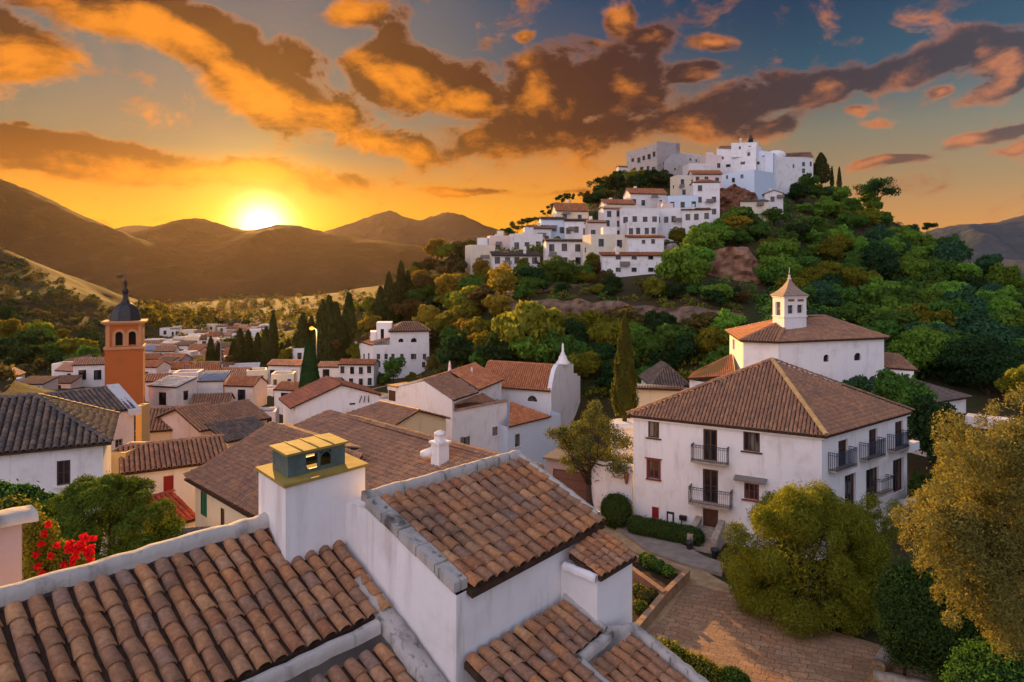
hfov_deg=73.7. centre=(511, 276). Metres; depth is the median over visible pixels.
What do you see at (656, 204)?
flat roofed house
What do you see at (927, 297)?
tree
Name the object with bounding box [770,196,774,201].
window
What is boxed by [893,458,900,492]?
french window
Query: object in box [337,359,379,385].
house
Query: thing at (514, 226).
tree
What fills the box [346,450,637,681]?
tiled house
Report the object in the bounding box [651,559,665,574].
planter plant
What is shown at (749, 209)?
tree
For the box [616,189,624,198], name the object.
tree
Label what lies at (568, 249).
house
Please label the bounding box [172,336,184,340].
house
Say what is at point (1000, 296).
tree
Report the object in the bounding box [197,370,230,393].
house
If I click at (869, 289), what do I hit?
tree
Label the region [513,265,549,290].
tree
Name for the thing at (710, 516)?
entrance door
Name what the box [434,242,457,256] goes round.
tree
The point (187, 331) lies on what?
flat roofed house
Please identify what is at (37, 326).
tree
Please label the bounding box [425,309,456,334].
tree
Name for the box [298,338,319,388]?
clipped cypress
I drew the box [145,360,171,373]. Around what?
house
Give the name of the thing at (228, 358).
bush
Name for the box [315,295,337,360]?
cypress
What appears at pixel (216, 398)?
house
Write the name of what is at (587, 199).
tree
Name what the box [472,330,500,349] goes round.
tree
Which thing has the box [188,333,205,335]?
flat roofed house
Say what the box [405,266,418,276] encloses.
tree
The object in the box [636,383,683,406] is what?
house
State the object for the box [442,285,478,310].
tree
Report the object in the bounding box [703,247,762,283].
rock slope
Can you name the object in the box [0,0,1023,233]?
sky
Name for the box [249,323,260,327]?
house
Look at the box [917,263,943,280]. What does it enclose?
tree
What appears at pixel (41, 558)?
bougainvillea
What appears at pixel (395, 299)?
cypress
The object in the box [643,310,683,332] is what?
tree
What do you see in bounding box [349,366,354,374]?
window
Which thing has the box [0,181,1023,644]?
ground
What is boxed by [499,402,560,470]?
white house
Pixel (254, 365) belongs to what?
flat roofed house
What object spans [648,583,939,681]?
paved square
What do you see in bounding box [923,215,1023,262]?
mountain
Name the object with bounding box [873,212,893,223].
tree
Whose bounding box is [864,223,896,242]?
tree
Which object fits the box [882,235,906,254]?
tree
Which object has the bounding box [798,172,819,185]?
tree
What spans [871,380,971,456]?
house
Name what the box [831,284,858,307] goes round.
tree
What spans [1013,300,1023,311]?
tree
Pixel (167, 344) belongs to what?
house
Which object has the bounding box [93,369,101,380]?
window
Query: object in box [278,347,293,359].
bush
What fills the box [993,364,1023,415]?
tree
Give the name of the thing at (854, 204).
tree
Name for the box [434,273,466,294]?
tree
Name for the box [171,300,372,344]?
undergrowth
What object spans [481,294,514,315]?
tree
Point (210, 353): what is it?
cypress
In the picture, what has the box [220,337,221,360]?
utility pole
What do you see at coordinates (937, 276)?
tree
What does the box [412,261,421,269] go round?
tree
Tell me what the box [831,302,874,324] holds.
tree
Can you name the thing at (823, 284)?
tree
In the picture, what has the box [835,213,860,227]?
tree
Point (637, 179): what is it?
tree
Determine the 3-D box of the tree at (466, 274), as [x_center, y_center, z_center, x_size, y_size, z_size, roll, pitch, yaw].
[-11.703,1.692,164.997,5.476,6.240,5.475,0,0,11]
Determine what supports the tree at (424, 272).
on the ground
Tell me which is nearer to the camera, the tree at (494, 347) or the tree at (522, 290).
the tree at (494, 347)
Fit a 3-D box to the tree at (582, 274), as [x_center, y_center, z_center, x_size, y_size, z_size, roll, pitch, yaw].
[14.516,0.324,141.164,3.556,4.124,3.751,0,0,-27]
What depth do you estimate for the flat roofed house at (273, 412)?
79.73 m
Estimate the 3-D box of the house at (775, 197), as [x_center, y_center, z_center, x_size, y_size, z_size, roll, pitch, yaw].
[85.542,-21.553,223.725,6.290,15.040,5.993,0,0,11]
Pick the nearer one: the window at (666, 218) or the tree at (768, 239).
the tree at (768, 239)
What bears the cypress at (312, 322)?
on the ground
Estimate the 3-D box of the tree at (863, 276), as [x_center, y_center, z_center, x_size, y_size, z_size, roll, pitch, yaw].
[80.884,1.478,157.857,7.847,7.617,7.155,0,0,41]
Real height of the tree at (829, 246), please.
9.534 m
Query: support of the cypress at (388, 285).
on the ground
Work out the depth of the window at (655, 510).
44.75 m
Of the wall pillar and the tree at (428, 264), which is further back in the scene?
the tree at (428, 264)
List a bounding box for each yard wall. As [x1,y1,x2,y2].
[136,403,149,440]
[591,460,632,513]
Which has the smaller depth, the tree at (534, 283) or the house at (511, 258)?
the tree at (534, 283)
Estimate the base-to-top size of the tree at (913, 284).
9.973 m
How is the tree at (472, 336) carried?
on the ground
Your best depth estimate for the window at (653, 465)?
44.82 m
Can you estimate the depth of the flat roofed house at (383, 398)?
81.19 m
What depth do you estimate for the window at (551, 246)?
156.67 m
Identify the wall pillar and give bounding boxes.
[0,505,38,585]
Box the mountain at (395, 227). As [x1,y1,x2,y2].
[324,210,509,246]
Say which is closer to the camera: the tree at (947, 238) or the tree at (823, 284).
the tree at (823, 284)
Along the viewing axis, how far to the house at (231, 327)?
280.19 m
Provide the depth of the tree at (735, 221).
195.49 m
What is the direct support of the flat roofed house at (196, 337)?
on the ground
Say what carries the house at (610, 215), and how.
on the ground
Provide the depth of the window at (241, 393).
84.44 m
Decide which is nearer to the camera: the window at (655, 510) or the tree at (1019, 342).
the window at (655, 510)
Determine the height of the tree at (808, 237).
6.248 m
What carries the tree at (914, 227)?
on the ground
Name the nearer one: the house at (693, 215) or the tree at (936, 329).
the tree at (936, 329)
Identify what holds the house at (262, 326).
on the ground
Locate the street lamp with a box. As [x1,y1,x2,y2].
[309,326,316,353]
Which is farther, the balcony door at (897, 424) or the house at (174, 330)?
the house at (174, 330)
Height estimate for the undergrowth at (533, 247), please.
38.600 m
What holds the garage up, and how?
on the ground
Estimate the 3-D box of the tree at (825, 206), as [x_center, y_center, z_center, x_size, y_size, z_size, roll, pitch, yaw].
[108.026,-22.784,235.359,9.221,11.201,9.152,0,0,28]
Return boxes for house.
[0,393,120,558]
[0,433,446,681]
[2,383,140,449]
[10,367,25,378]
[20,376,58,389]
[52,361,72,375]
[55,362,72,375]
[58,375,82,387]
[63,354,91,360]
[71,357,104,386]
[111,441,150,497]
[111,489,194,551]
[118,434,226,511]
[134,405,182,441]
[145,338,165,341]
[145,340,162,343]
[145,344,160,352]
[145,353,162,359]
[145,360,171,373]
[145,372,172,401]
[147,375,197,406]
[153,345,179,353]
[155,402,232,438]
[158,353,192,360]
[159,356,178,361]
[160,327,170,336]
[160,343,176,345]
[168,361,191,369]
[170,326,181,338]
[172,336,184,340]
[173,369,203,392]
[176,340,196,350]
[177,350,197,355]
[181,329,197,335]
[182,363,220,371]
[183,410,543,527]
[184,335,200,343]
[187,346,206,354]
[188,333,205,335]
[188,343,206,348]
[188,354,205,360]
[190,392,235,403]
[195,330,208,333]
[196,361,222,366]
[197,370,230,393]
[199,334,207,343]
[205,324,216,331]
[205,415,264,447]
[207,331,223,342]
[212,399,271,423]
[214,342,230,351]
[217,324,227,332]
[220,367,251,375]
[223,332,231,338]
[223,362,234,366]
[223,375,268,407]
[226,326,238,329]
[229,362,259,367]
[231,328,249,337]
[246,367,266,379]
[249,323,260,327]
[249,329,261,337]
[258,324,269,328]
[260,407,278,422]
[266,359,302,384]
[267,385,275,396]
[271,371,296,384]
[273,381,298,414]
[278,376,380,423]
[286,347,304,359]
[318,361,338,377]
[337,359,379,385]
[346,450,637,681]
[347,400,450,434]
[379,394,387,401]
[386,361,507,452]
[464,593,708,681]
[465,238,494,274]
[487,231,509,250]
[490,246,540,269]
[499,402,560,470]
[509,227,542,250]
[526,223,551,238]
[538,214,566,238]
[542,239,582,265]
[550,200,589,218]
[564,218,588,238]
[583,227,626,262]
[584,216,606,234]
[597,204,621,234]
[598,198,635,207]
[599,246,661,276]
[615,165,627,171]
[619,207,658,234]
[622,186,667,207]
[625,222,656,234]
[625,235,665,251]
[626,357,918,559]
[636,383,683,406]
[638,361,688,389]
[653,200,665,207]
[659,203,690,241]
[665,196,697,207]
[670,175,692,195]
[681,204,711,234]
[683,163,710,174]
[688,170,722,187]
[689,179,720,223]
[701,152,721,171]
[739,196,769,222]
[762,188,784,213]
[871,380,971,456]
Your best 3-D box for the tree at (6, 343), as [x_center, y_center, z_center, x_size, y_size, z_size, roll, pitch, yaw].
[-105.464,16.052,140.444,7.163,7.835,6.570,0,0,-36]
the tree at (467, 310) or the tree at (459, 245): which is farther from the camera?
the tree at (459, 245)
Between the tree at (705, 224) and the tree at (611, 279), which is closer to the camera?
the tree at (611, 279)
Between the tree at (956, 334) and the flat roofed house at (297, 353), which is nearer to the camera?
the tree at (956, 334)
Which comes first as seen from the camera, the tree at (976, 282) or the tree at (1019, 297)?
the tree at (1019, 297)
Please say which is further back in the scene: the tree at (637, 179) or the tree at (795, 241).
the tree at (637, 179)
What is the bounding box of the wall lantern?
[624,472,628,483]
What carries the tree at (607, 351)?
on the ground
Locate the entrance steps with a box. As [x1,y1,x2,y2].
[687,515,724,553]
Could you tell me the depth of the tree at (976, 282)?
172.17 m
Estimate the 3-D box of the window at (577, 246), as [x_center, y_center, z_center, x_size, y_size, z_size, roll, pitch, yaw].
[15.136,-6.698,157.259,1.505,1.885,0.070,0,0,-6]
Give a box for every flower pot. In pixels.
[686,540,693,549]
[711,547,719,559]
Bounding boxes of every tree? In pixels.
[0,306,23,320]
[0,318,23,337]
[0,336,20,358]
[2,344,44,365]
[10,329,43,346]
[21,319,56,334]
[22,326,53,334]
[26,328,56,344]
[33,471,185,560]
[35,324,60,339]
[35,341,68,358]
[44,353,65,364]
[56,328,71,338]
[57,337,98,354]
[62,345,100,359]
[77,330,102,346]
[357,322,363,332]
[360,295,374,311]
[360,315,382,329]
[363,311,382,316]
[382,356,405,383]
[388,298,423,319]
[403,288,426,300]
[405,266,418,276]
[411,269,429,282]
[411,273,436,289]
[411,304,441,323]
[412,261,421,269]
[418,257,440,271]
[421,284,436,295]
[422,237,444,261]
[425,294,440,306]
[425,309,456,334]
[430,273,442,281]
[433,292,448,303]
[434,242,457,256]
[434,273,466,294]
[436,328,474,368]
[437,251,467,274]
[437,325,458,344]
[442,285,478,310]
[446,290,458,309]
[449,300,482,320]
[451,238,476,256]
[452,318,482,329]
[455,272,468,277]
[457,274,484,289]
[457,316,491,336]
[465,283,495,312]
[467,332,486,339]
[468,350,486,367]
[472,257,488,271]
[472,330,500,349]
[473,330,522,361]
[474,267,494,283]
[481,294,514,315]
[486,262,517,294]
[491,299,564,349]
[500,227,515,234]
[508,335,552,361]
[510,220,525,232]
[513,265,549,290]
[513,284,534,298]
[514,263,528,269]
[517,257,529,265]
[519,276,544,290]
[521,217,530,224]
[531,330,578,363]
[540,209,550,216]
[540,255,581,283]
[543,399,632,506]
[553,194,566,202]
[554,282,570,293]
[557,312,578,325]
[561,318,588,342]
[563,193,574,201]
[566,350,603,381]
[568,339,587,356]
[574,309,606,330]
[575,269,588,281]
[577,190,589,202]
[579,264,594,273]
[584,194,595,204]
[584,273,596,283]
[585,252,599,261]
[586,177,604,187]
[586,283,603,294]
[586,320,620,345]
[587,259,600,273]
[588,191,606,203]
[591,342,616,359]
[592,184,609,192]
[594,360,642,386]
[597,188,611,197]
[597,268,615,278]
[598,174,615,187]
[601,272,623,288]
[601,285,618,296]
[606,304,643,324]
[608,174,625,192]
[612,170,626,179]
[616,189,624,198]
[622,169,640,185]
[627,173,647,186]
[629,322,648,332]
[630,328,675,359]
[635,366,649,382]
[636,277,650,291]
[642,169,660,185]
[642,276,667,297]
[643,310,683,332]
[646,347,683,368]
[653,243,712,286]
[653,323,697,349]
[659,173,672,187]
[662,283,685,299]
[668,226,686,245]
[671,245,716,263]
[672,331,698,365]
[677,227,720,250]
[680,312,718,333]
[684,285,697,294]
[687,227,724,241]
[688,221,713,234]
[693,328,729,353]
[699,283,734,298]
[699,325,725,334]
[699,352,726,367]
[701,289,726,304]
[708,241,724,249]
[708,308,745,331]
[711,218,732,230]
[712,225,735,242]
[714,212,738,222]
[715,345,729,356]
[723,216,752,231]
[724,206,747,215]
[731,229,754,244]
[732,225,755,235]
[733,285,742,300]
[734,290,753,303]
[738,206,753,215]
[745,212,760,225]
[749,221,770,239]
[753,253,803,276]
[755,239,798,259]
[756,264,791,285]
[757,237,778,243]
[760,207,788,223]
[775,274,804,289]
[777,238,801,248]
[785,222,811,239]
[786,182,812,202]
[788,253,817,268]
[791,249,812,257]
[791,258,799,270]
[795,203,812,212]
[795,267,818,284]
[795,283,818,301]
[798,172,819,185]
[803,229,825,242]
[806,243,819,255]
[807,216,834,232]
[808,183,827,197]
[808,260,857,287]
[808,288,845,308]
[810,232,828,244]
[810,279,836,289]
[812,195,839,218]
[815,238,845,260]
[821,273,845,286]
[824,186,834,193]
[826,231,853,250]
[827,224,853,235]
[828,186,851,201]
[829,224,855,246]
[830,202,852,215]
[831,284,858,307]
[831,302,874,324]
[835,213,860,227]
[840,197,856,204]
[841,249,863,263]
[841,374,873,394]
[843,198,864,210]
[847,235,868,250]
[850,267,880,286]
[853,215,869,228]
[854,274,900,304]
[856,208,882,227]
[856,310,921,336]
[858,191,883,209]
[858,241,895,261]
[858,283,868,296]
[861,254,883,266]
[862,319,901,341]
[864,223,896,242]
[866,251,900,280]
[871,284,926,307]
[871,295,919,312]
[871,368,937,426]
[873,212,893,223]
[879,243,899,259]
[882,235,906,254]
[887,226,900,230]
[887,324,955,374]
[887,382,1023,664]
[888,229,900,233]
[890,253,929,281]
[894,275,906,281]
[896,225,923,245]
[897,325,943,368]
[898,277,927,291]
[898,303,957,337]
[899,236,913,256]
[902,285,936,307]
[903,321,960,335]
[906,246,926,258]
[907,224,920,231]
[907,394,975,466]
[907,471,945,511]
[917,244,938,258]
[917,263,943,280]
[918,233,937,245]
[918,270,950,284]
[922,283,946,300]
[926,425,981,497]
[927,298,982,321]
[928,256,959,276]
[930,242,968,262]
[931,320,943,324]
[932,316,950,326]
[932,330,993,369]
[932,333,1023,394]
[933,280,990,297]
[934,237,973,260]
[935,240,947,244]
[936,234,964,243]
[941,284,988,313]
[944,262,982,281]
[952,304,998,334]
[962,276,985,289]
[965,322,1015,343]
[973,253,1004,275]
[978,292,994,304]
[980,280,1003,291]
[984,262,1023,286]
[985,298,1022,314]
[990,284,1021,296]
[993,294,1014,299]
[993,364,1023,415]
[998,308,1023,327]
[999,288,1023,293]
[1008,293,1023,300]
[1009,325,1023,340]
[1009,338,1023,347]
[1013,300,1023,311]
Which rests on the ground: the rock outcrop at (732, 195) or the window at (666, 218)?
the rock outcrop at (732, 195)
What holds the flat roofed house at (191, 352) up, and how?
on the ground
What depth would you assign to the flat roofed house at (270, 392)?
91.89 m
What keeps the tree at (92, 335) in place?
on the ground
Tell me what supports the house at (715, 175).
on the ground
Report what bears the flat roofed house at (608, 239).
on the ground
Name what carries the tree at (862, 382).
on the ground
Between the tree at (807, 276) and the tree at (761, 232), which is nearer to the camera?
the tree at (807, 276)
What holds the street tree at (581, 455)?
on the ground
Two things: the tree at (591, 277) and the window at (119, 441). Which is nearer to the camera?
the window at (119, 441)
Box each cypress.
[203,336,216,360]
[215,342,223,361]
[227,338,238,357]
[232,328,249,362]
[240,329,255,362]
[250,332,265,366]
[258,326,268,368]
[264,310,280,362]
[279,342,284,349]
[285,338,290,348]
[292,312,310,347]
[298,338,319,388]
[307,315,315,338]
[312,299,329,363]
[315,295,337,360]
[326,301,346,360]
[334,315,352,358]
[342,292,360,358]
[372,285,386,320]
[379,271,393,320]
[387,281,402,322]
[395,260,408,303]
[402,270,412,295]
[608,315,639,420]
[813,152,832,183]
[830,166,833,185]
[836,167,841,186]
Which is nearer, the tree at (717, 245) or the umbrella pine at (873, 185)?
the tree at (717, 245)
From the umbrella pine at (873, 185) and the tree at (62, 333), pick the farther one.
the umbrella pine at (873, 185)
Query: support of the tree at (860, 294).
on the ground
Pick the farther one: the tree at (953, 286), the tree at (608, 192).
the tree at (608, 192)
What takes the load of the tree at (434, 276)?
on the ground
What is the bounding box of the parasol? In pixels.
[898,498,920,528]
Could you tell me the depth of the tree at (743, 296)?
122.33 m
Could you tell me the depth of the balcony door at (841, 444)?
41.46 m
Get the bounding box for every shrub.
[599,491,633,528]
[870,553,986,681]
[937,632,1023,681]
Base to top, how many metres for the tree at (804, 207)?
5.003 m
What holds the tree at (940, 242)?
on the ground
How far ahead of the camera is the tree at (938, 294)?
135.68 m
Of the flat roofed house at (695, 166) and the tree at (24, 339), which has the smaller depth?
the tree at (24, 339)
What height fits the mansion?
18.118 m
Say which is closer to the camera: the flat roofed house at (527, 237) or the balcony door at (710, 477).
the balcony door at (710, 477)
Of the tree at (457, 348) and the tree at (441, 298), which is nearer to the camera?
the tree at (457, 348)
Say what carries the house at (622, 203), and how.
on the ground
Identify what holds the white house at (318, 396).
on the ground
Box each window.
[53,460,70,488]
[78,369,86,379]
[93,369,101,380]
[115,439,122,447]
[158,391,166,405]
[182,389,188,400]
[237,389,245,399]
[269,369,275,379]
[280,392,289,402]
[297,352,301,359]
[322,369,329,376]
[340,366,344,373]
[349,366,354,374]
[358,366,363,374]
[358,378,362,384]
[366,366,371,373]
[367,377,372,385]
[464,436,471,445]
[492,426,498,436]
[494,257,499,263]
[514,257,519,263]
[514,434,521,448]
[527,395,536,401]
[532,257,536,263]
[549,244,554,251]
[559,227,563,232]
[561,243,566,250]
[574,226,578,232]
[575,244,580,251]
[575,257,580,264]
[598,238,603,246]
[607,211,611,216]
[615,267,620,271]
[616,239,621,247]
[631,267,636,271]
[632,216,636,221]
[642,216,647,221]
[644,227,648,234]
[645,457,661,481]
[646,421,660,439]
[651,227,655,233]
[652,216,656,221]
[652,506,658,518]
[664,216,668,222]
[680,202,684,207]
[685,214,689,219]
[694,213,698,219]
[704,213,708,218]
[711,208,716,214]
[741,431,761,454]
[741,482,759,502]
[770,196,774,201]
[823,355,828,361]
[845,473,853,505]
[854,353,860,359]
[866,467,876,508]
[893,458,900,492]
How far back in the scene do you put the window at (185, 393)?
80.29 m
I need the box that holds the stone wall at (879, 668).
[867,643,930,681]
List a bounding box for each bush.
[0,478,60,573]
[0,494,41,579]
[223,355,239,362]
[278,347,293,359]
[329,339,342,352]
[345,342,359,356]
[349,351,360,358]
[355,332,369,344]
[376,372,391,384]
[405,372,415,380]
[424,354,441,369]
[654,635,694,665]
[684,648,723,681]
[715,664,750,681]
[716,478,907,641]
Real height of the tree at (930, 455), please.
6.939 m
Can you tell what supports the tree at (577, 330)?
on the ground
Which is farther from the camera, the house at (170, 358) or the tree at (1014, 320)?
the house at (170, 358)
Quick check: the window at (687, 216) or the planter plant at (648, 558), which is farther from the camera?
the window at (687, 216)
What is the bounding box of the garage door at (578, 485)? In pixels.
[554,469,586,501]
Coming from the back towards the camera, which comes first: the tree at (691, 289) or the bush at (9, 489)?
the tree at (691, 289)
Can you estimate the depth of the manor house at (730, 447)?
43.26 m
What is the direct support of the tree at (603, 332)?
on the ground
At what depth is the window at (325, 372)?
108.00 m
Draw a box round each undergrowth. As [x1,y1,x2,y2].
[0,247,177,380]
[133,288,376,329]
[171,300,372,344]
[404,257,749,398]
[495,183,669,273]
[677,192,1023,382]
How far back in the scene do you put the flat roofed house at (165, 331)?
249.25 m
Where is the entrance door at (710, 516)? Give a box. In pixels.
[703,508,717,526]
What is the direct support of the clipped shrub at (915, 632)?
on the ground
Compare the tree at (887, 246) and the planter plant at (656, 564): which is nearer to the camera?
the planter plant at (656, 564)
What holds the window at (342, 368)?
in the house at (365, 372)
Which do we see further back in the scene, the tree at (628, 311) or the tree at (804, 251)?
the tree at (804, 251)
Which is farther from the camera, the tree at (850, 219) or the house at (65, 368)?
the tree at (850, 219)
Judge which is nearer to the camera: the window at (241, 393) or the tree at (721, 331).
the window at (241, 393)
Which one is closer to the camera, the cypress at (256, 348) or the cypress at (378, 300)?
the cypress at (256, 348)
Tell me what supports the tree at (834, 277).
on the ground
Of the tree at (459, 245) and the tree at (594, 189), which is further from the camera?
the tree at (594, 189)
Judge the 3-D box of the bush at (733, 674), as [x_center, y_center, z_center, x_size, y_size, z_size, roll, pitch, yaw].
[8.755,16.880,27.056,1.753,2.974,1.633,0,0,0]
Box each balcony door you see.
[703,468,717,502]
[704,429,716,460]
[838,439,845,452]
[869,428,875,453]
[895,421,900,446]
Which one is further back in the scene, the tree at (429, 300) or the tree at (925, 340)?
the tree at (429, 300)
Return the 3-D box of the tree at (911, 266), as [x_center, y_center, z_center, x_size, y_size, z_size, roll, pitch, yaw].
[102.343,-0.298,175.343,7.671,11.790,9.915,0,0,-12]
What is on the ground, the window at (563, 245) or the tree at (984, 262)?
the tree at (984, 262)
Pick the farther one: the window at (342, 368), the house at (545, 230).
the house at (545, 230)
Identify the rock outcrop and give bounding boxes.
[664,243,677,250]
[720,184,757,212]
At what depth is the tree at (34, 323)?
198.56 m
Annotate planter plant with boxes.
[632,583,644,596]
[632,599,649,614]
[637,588,655,604]
[638,551,647,562]
[642,552,656,569]
[648,587,657,598]
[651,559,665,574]
[660,564,675,577]
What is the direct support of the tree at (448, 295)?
on the ground
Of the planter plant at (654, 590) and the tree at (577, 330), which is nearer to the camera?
the planter plant at (654, 590)
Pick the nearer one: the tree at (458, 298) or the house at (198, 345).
the tree at (458, 298)
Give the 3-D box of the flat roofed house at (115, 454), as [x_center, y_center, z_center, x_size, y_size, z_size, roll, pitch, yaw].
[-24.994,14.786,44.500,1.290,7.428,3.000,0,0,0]
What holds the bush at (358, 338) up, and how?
on the ground
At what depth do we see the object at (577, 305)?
111.53 m
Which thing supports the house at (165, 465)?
on the ground
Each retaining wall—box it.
[495,283,591,294]
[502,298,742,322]
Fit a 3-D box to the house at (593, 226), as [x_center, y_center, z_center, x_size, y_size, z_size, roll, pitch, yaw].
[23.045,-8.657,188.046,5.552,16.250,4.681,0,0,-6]
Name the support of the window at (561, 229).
in the house at (556, 224)
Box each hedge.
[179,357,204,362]
[626,514,707,546]
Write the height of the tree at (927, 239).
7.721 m
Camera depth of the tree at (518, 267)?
161.61 m
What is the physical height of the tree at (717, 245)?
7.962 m
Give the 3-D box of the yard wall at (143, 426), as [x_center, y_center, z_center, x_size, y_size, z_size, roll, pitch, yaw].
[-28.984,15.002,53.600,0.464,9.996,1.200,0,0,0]
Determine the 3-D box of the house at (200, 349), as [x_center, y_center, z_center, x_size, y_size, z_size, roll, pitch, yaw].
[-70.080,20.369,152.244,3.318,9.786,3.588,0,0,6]
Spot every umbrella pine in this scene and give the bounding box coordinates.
[851,176,901,210]
[922,223,938,233]
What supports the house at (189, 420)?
on the ground
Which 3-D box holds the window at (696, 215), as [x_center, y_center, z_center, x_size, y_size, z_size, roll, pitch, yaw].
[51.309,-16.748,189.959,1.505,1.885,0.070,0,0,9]
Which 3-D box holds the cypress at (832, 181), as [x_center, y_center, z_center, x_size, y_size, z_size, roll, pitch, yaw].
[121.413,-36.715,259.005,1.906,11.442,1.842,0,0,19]
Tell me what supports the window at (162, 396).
in the house at (171, 390)
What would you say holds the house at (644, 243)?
on the ground
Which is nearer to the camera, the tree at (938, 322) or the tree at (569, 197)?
the tree at (938, 322)
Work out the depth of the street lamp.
103.93 m
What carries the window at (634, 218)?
in the flat roofed house at (638, 214)
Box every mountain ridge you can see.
[0,179,213,302]
[126,218,444,299]
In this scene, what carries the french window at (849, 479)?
in the manor house at (730, 447)
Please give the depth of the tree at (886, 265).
171.76 m
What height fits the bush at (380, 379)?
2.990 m
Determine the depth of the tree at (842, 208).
235.61 m
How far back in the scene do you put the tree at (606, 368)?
92.55 m
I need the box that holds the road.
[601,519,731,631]
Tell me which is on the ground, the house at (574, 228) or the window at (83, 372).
the house at (574, 228)
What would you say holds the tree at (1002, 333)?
on the ground
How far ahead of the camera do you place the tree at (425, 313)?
135.41 m
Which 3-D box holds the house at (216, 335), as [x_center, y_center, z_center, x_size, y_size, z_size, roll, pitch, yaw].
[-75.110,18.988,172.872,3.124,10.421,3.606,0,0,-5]
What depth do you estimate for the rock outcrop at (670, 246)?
151.81 m
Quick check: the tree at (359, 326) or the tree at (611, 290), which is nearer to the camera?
the tree at (611, 290)
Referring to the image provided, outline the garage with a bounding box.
[542,448,604,501]
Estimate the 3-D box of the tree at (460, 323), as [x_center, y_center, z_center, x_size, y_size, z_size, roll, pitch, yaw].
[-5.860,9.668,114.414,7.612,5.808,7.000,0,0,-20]
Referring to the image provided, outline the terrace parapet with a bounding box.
[965,413,1013,455]
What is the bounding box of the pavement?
[616,525,724,576]
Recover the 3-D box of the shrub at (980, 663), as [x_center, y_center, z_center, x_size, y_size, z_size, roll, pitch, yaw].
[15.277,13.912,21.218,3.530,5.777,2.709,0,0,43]
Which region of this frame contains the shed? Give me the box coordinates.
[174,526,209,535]
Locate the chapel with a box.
[485,343,579,438]
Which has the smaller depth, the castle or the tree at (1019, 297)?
the tree at (1019, 297)
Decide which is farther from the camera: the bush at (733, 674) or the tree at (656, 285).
the tree at (656, 285)
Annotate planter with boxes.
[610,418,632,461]
[632,555,690,629]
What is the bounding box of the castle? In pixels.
[626,141,703,175]
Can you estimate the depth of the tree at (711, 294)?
118.90 m
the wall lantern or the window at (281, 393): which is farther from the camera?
the window at (281, 393)
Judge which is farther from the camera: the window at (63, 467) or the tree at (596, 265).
the tree at (596, 265)
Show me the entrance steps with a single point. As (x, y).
(714, 536)
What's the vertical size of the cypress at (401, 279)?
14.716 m
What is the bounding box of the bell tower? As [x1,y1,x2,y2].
[101,262,147,404]
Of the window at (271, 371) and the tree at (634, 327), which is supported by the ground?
the tree at (634, 327)
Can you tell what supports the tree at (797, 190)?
on the ground
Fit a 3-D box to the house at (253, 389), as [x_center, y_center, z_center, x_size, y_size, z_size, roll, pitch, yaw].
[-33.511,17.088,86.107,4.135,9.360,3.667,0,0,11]
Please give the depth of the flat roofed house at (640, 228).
182.00 m
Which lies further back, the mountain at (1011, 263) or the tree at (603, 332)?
the mountain at (1011, 263)
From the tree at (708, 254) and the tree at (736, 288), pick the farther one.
the tree at (708, 254)
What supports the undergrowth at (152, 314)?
on the ground
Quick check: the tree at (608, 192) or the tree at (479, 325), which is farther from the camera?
the tree at (608, 192)
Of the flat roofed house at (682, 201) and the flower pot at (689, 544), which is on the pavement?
the flower pot at (689, 544)
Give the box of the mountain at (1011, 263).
[969,259,1023,276]
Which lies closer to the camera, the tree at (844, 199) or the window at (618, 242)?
the window at (618, 242)
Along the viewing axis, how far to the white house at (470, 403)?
74.18 m
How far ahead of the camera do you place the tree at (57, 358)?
135.23 m
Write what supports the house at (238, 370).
on the ground
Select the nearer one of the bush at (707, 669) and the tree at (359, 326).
the bush at (707, 669)
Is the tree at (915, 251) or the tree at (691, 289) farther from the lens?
the tree at (915, 251)
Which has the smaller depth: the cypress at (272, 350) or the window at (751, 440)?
the window at (751, 440)
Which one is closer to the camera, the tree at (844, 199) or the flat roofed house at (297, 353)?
the flat roofed house at (297, 353)
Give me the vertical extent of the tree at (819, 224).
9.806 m
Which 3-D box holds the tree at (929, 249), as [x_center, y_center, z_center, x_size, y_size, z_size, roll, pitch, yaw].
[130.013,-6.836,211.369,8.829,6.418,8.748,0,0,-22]
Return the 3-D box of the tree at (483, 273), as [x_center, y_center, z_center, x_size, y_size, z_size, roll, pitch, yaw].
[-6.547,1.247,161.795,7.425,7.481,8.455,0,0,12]
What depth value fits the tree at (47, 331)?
188.63 m
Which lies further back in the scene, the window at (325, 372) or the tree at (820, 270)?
the tree at (820, 270)
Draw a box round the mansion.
[354,321,430,378]
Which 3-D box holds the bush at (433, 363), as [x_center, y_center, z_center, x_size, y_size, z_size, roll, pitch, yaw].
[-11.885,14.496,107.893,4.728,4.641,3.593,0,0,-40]
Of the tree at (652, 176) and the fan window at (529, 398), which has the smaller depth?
the fan window at (529, 398)
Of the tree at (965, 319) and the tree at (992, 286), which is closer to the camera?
the tree at (965, 319)
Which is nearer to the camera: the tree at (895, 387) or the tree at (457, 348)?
the tree at (895, 387)
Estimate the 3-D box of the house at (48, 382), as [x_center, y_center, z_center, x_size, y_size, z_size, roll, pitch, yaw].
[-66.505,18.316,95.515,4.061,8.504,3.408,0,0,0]
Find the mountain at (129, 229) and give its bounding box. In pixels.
[115,225,152,232]
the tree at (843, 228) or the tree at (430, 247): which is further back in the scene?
the tree at (843, 228)
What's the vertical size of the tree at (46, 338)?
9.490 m
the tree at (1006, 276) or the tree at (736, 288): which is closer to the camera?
the tree at (736, 288)
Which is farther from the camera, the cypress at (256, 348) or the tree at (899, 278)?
the tree at (899, 278)
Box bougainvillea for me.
[22,511,96,580]
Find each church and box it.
[688,267,918,387]
[717,126,813,199]
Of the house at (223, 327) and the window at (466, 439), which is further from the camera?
the house at (223, 327)
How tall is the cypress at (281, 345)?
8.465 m

